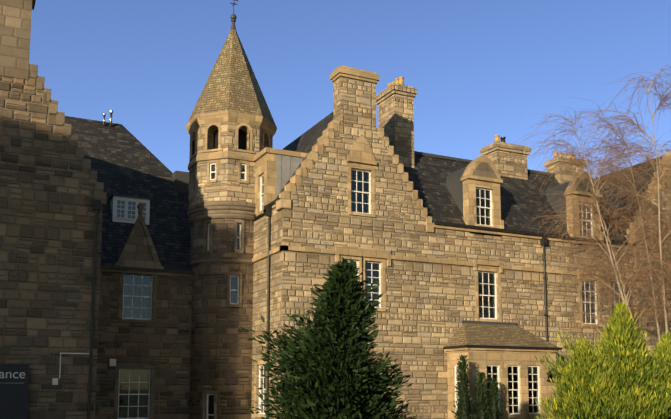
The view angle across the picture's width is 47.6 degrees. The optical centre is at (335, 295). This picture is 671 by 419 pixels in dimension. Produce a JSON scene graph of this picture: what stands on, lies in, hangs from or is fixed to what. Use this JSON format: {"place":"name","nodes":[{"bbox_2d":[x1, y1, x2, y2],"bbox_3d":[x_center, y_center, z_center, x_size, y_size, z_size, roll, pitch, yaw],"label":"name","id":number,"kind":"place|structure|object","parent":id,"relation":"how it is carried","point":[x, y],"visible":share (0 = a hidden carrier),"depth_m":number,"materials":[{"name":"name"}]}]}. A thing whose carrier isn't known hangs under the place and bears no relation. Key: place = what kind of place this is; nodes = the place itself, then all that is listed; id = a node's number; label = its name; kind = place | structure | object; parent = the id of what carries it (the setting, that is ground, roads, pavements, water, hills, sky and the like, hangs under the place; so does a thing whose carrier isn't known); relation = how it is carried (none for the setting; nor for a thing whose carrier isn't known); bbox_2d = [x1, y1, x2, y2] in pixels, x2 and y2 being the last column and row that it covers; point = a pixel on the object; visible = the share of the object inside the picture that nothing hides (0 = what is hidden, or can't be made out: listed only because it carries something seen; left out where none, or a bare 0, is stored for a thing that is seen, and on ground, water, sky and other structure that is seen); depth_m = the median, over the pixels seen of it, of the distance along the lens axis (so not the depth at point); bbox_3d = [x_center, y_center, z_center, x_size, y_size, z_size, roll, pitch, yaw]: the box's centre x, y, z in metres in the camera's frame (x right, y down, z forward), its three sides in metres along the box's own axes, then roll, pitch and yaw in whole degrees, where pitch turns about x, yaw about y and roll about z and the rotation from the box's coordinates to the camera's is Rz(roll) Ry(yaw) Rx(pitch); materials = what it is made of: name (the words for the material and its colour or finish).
{"place":"outdoors","nodes":[
{"label":"outdoors","id":0,"kind":"place"},
{"bbox_2d":[95,271,192,418],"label":"wing wall","id":1,"kind":"structure","parent":0,"point":[162,344],"depth_m":33.12,"materials":[{"name":"brown stone"}]},
{"bbox_2d":[29,0,670,178],"label":"sky","id":2,"kind":"structure","parent":0,"point":[476,68],"materials":[{"name":"blue"}]},
{"bbox_2d":[432,228,635,418],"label":"wing wall","id":3,"kind":"structure","parent":0,"point":[522,300],"depth_m":35.96,"materials":[{"name":"beige stone"}]},
{"label":"ground","id":4,"kind":"structure","parent":0,"visible":0},
{"bbox_2d":[0,65,102,418],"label":"gable wall","id":5,"kind":"structure","parent":4,"relation":"on","point":[47,212],"depth_m":25.91,"materials":[{"name":"stone"}]},
{"bbox_2d":[0,364,28,418],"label":"entrance sign","id":6,"kind":"object","parent":5,"relation":"attached to","point":[13,397],"visible":1,"depth_m":24.79,"materials":[{"name":"black"}]},
{"bbox_2d":[0,372,24,377],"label":"sign text","id":7,"kind":"object","parent":6,"relation":"attached to","point":[13,375],"visible":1,"depth_m":24.82,"materials":[{"name":"white"}]},
{"bbox_2d":[64,116,191,270],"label":"wing roof","id":8,"kind":"structure","parent":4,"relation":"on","point":[124,161],"depth_m":37.32,"materials":[{"name":"grey stone"}]},
{"bbox_2d":[103,110,112,126],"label":"flue pipes","id":9,"kind":"object","parent":8,"relation":"on","point":[111,113],"visible":1,"depth_m":39.97,"materials":[{"name":"silver metal"}]},
{"bbox_2d":[110,196,149,224],"bbox_3d":[-9.713,-3.867,35.786,1.670,1.250,1.138,3,-8,-26],"label":"dormer window frame","id":10,"kind":"object","parent":8,"relation":"on","point":[113,204],"visible":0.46,"depth_m":35.22,"materials":[{"name":"white paint"}]},
{"bbox_2d":[189,218,253,418],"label":"tower shaft","id":11,"kind":"object","parent":4,"relation":"on","point":[221,356],"visible":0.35,"depth_m":33.38,"materials":[{"name":"brown stone"}]},
{"bbox_2d":[187,200,255,265],"bbox_3d":[-4.938,-2.612,35.492,3.980,2.750,3.980,3,-8,-26],"label":"stone band","id":12,"kind":"object","parent":11,"relation":"on","point":[219,209],"visible":0.42,"depth_m":33.83,"materials":[{"name":"beige stone"}]},
{"bbox_2d":[188,121,272,205],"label":"octagonal tower","id":13,"kind":"structure","parent":12,"relation":"on","point":[227,186],"depth_m":34.24,"materials":[{"name":"beige stone"}]},
{"bbox_2d":[213,130,245,149],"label":"tower openings","id":14,"kind":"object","parent":13,"relation":"in","point":[241,140],"depth_m":34.94,"materials":[{"name":"black"}]},
{"bbox_2d":[187,29,275,125],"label":"turret roof","id":15,"kind":"structure","parent":13,"relation":"on","point":[231,84],"depth_m":35.21,"materials":[{"name":"brown stone"}]},
{"bbox_2d":[230,0,237,29],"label":"finial","id":16,"kind":"object","parent":15,"relation":"on","point":[233,17],"visible":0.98,"depth_m":36.73,"materials":[{"name":"grey metal"}]},
{"bbox_2d":[186,110,276,169],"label":"tower bands","id":17,"kind":"object","parent":13,"relation":"attached to","point":[196,120],"visible":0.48,"depth_m":34.38,"materials":[{"name":"beige stone"}]},
{"bbox_2d":[251,204,278,418],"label":"stone wall","id":18,"kind":"structure","parent":4,"relation":"on","point":[260,267],"depth_m":32.74,"materials":[{"name":"stone"}]},
{"bbox_2d":[240,256,421,418],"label":"dark conifer tree","id":19,"kind":"object","parent":4,"relation":"on","point":[333,372],"visible":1,"depth_m":17.02,"materials":[{"name":"green plant"}]},
{"bbox_2d":[0,0,670,418],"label":"stone trim","id":20,"kind":"structure","parent":4,"relation":"on","point":[138,250],"depth_m":33.12,"materials":[{"name":"beige stone"}]},
{"bbox_2d":[254,153,299,220],"bbox_3d":[-2.561,-4.692,34.549,2.100,2.750,2.350,3,-8,-26],"label":"dormer","id":21,"kind":"object","parent":20,"relation":"on","point":[266,164],"visible":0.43,"depth_m":33.28,"materials":[{"name":"beige stone"}]},
{"bbox_2d":[276,154,303,196],"bbox_3d":[-1.834,-4.905,33.597,1.650,2.540,0.035,3,-8,-26],"label":"dormer side","id":22,"kind":"object","parent":21,"relation":"attached to","point":[287,166],"visible":0.38,"depth_m":33.48,"materials":[{"name":"grey metal"}]},
{"bbox_2d":[333,76,375,129],"bbox_3d":[0.852,-8.212,33.577,1.760,2.500,0.700,3,-8,-26],"label":"chimney","id":23,"kind":"object","parent":20,"relation":"attached to","point":[354,102],"visible":0.64,"depth_m":33.27,"materials":[{"name":"stone"}]},
{"bbox_2d":[446,323,556,346],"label":"bay roof","id":24,"kind":"structure","parent":20,"relation":"on","point":[487,334],"depth_m":34.08,"materials":[{"name":"stone"}]},
{"bbox_2d":[594,156,661,234],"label":"roof","id":25,"kind":"structure","parent":20,"relation":"attached to","point":[648,177],"depth_m":43.22,"materials":[{"name":"stone"}]},
{"bbox_2d":[52,163,624,418],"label":"window frames","id":26,"kind":"structure","parent":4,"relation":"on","point":[134,395],"depth_m":33.35,"materials":[{"name":"white paint"}]},
{"bbox_2d":[277,124,434,418],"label":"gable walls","id":27,"kind":"structure","parent":4,"relation":"on","point":[316,215],"depth_m":32.78,"materials":[{"name":"stone"}]},
{"bbox_2d":[87,198,634,418],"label":"drainpipes","id":28,"kind":"object","parent":27,"relation":"attached to","point":[97,206],"visible":0.75,"depth_m":32.65,"materials":[{"name":"black metal"}]},
{"bbox_2d":[451,354,475,418],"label":"conifer tree","id":29,"kind":"object","parent":4,"relation":"on","point":[464,406],"visible":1,"depth_m":31.05,"materials":[{"name":"green plant"}]},
{"bbox_2d":[473,370,489,418],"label":"conifer tree","id":30,"kind":"object","parent":4,"relation":"on","point":[482,407],"visible":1,"depth_m":31.54,"materials":[{"name":"green plant"}]},
{"bbox_2d":[487,377,502,418],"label":"conifer tree","id":31,"kind":"object","parent":4,"relation":"on","point":[494,411],"visible":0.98,"depth_m":31.80,"materials":[{"name":"green plant"}]},
{"bbox_2d":[447,350,557,418],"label":"bay wall","id":32,"kind":"structure","parent":4,"relation":"on","point":[480,360],"depth_m":33.38,"materials":[{"name":"beige stone"}]},
{"bbox_2d":[403,154,629,242],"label":"wing roof","id":33,"kind":"structure","parent":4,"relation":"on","point":[520,205],"depth_m":38.00,"materials":[{"name":"grey stone"}]},
{"bbox_2d":[108,151,569,325],"bbox_3d":[1.725,-2.811,38.036,25.428,8.966,7.125,1,-7,-6],"label":"roof flashing","id":34,"kind":"object","parent":33,"relation":"attached to","point":[454,183],"visible":0.33,"depth_m":38.28,"materials":[{"name":"grey metal"}]},
{"bbox_2d":[376,83,416,189],"bbox_3d":[3.027,-6.876,37.890,1.380,6.900,1.880,3,-8,-26],"label":"chimney","id":35,"kind":"object","parent":33,"relation":"on","point":[395,102],"visible":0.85,"depth_m":37.41,"materials":[{"name":"stone"}]},
{"bbox_2d":[463,179,500,236],"bbox_3d":[6.922,-4.097,35.911,1.840,2.600,0.450,3,-8,-26],"label":"dormer","id":36,"kind":"object","parent":33,"relation":"on","point":[469,196],"visible":0.64,"depth_m":35.69,"materials":[{"name":"beige stone"}]},
{"bbox_2d":[480,141,530,179],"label":"chimney","id":37,"kind":"object","parent":33,"relation":"on","point":[499,155],"visible":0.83,"depth_m":40.48,"materials":[{"name":"stone"}]},
{"bbox_2d":[544,157,583,183],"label":"chimney","id":38,"kind":"object","parent":33,"relation":"on","point":[563,178],"visible":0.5,"depth_m":42.26,"materials":[{"name":"stone"}]},
{"bbox_2d":[387,76,575,157],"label":"chimney pots","id":39,"kind":"object","parent":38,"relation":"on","point":[398,80],"visible":0.31,"depth_m":40.84,"materials":[{"name":"ceramic"}]},
{"bbox_2d":[566,194,600,245],"bbox_3d":[12.631,-3.755,38.692,1.840,2.600,0.450,3,-8,-26],"label":"dormer","id":40,"kind":"object","parent":33,"relation":"on","point":[572,201],"visible":0.32,"depth_m":38.42,"materials":[{"name":"beige stone"}]},
{"bbox_2d":[535,336,640,418],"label":"conifer shrub","id":41,"kind":"object","parent":4,"relation":"on","point":[584,352],"visible":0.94,"depth_m":29.14,"materials":[{"name":"green plant"}]},
{"bbox_2d":[511,65,670,356],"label":"birch tree","id":42,"kind":"object","parent":4,"relation":"on","point":[612,177],"depth_m":33.22,"materials":[{"name":"plant"}]},
{"bbox_2d":[534,300,670,418],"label":"conifer shrub","id":43,"kind":"object","parent":4,"relation":"on","point":[619,347],"visible":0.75,"depth_m":29.52,"materials":[{"name":"green plant"}]},
{"bbox_2d":[632,171,670,358],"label":"gable wall","id":44,"kind":"structure","parent":4,"relation":"on","point":[651,341],"depth_m":39.58,"materials":[{"name":"stone"}]},
{"bbox_2d":[639,330,670,418],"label":"conifer shrub","id":45,"kind":"object","parent":4,"relation":"on","point":[662,351],"visible":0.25,"depth_m":30.47,"materials":[{"name":"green plant"}]},
{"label":"gable walls","id":46,"kind":"object","parent":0,"visible":0},
{"bbox_2d":[255,112,332,218],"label":"gable roof","id":47,"kind":"structure","parent":46,"relation":"attached to","point":[306,141],"depth_m":36.11,"materials":[{"name":"stone"}]}
]}

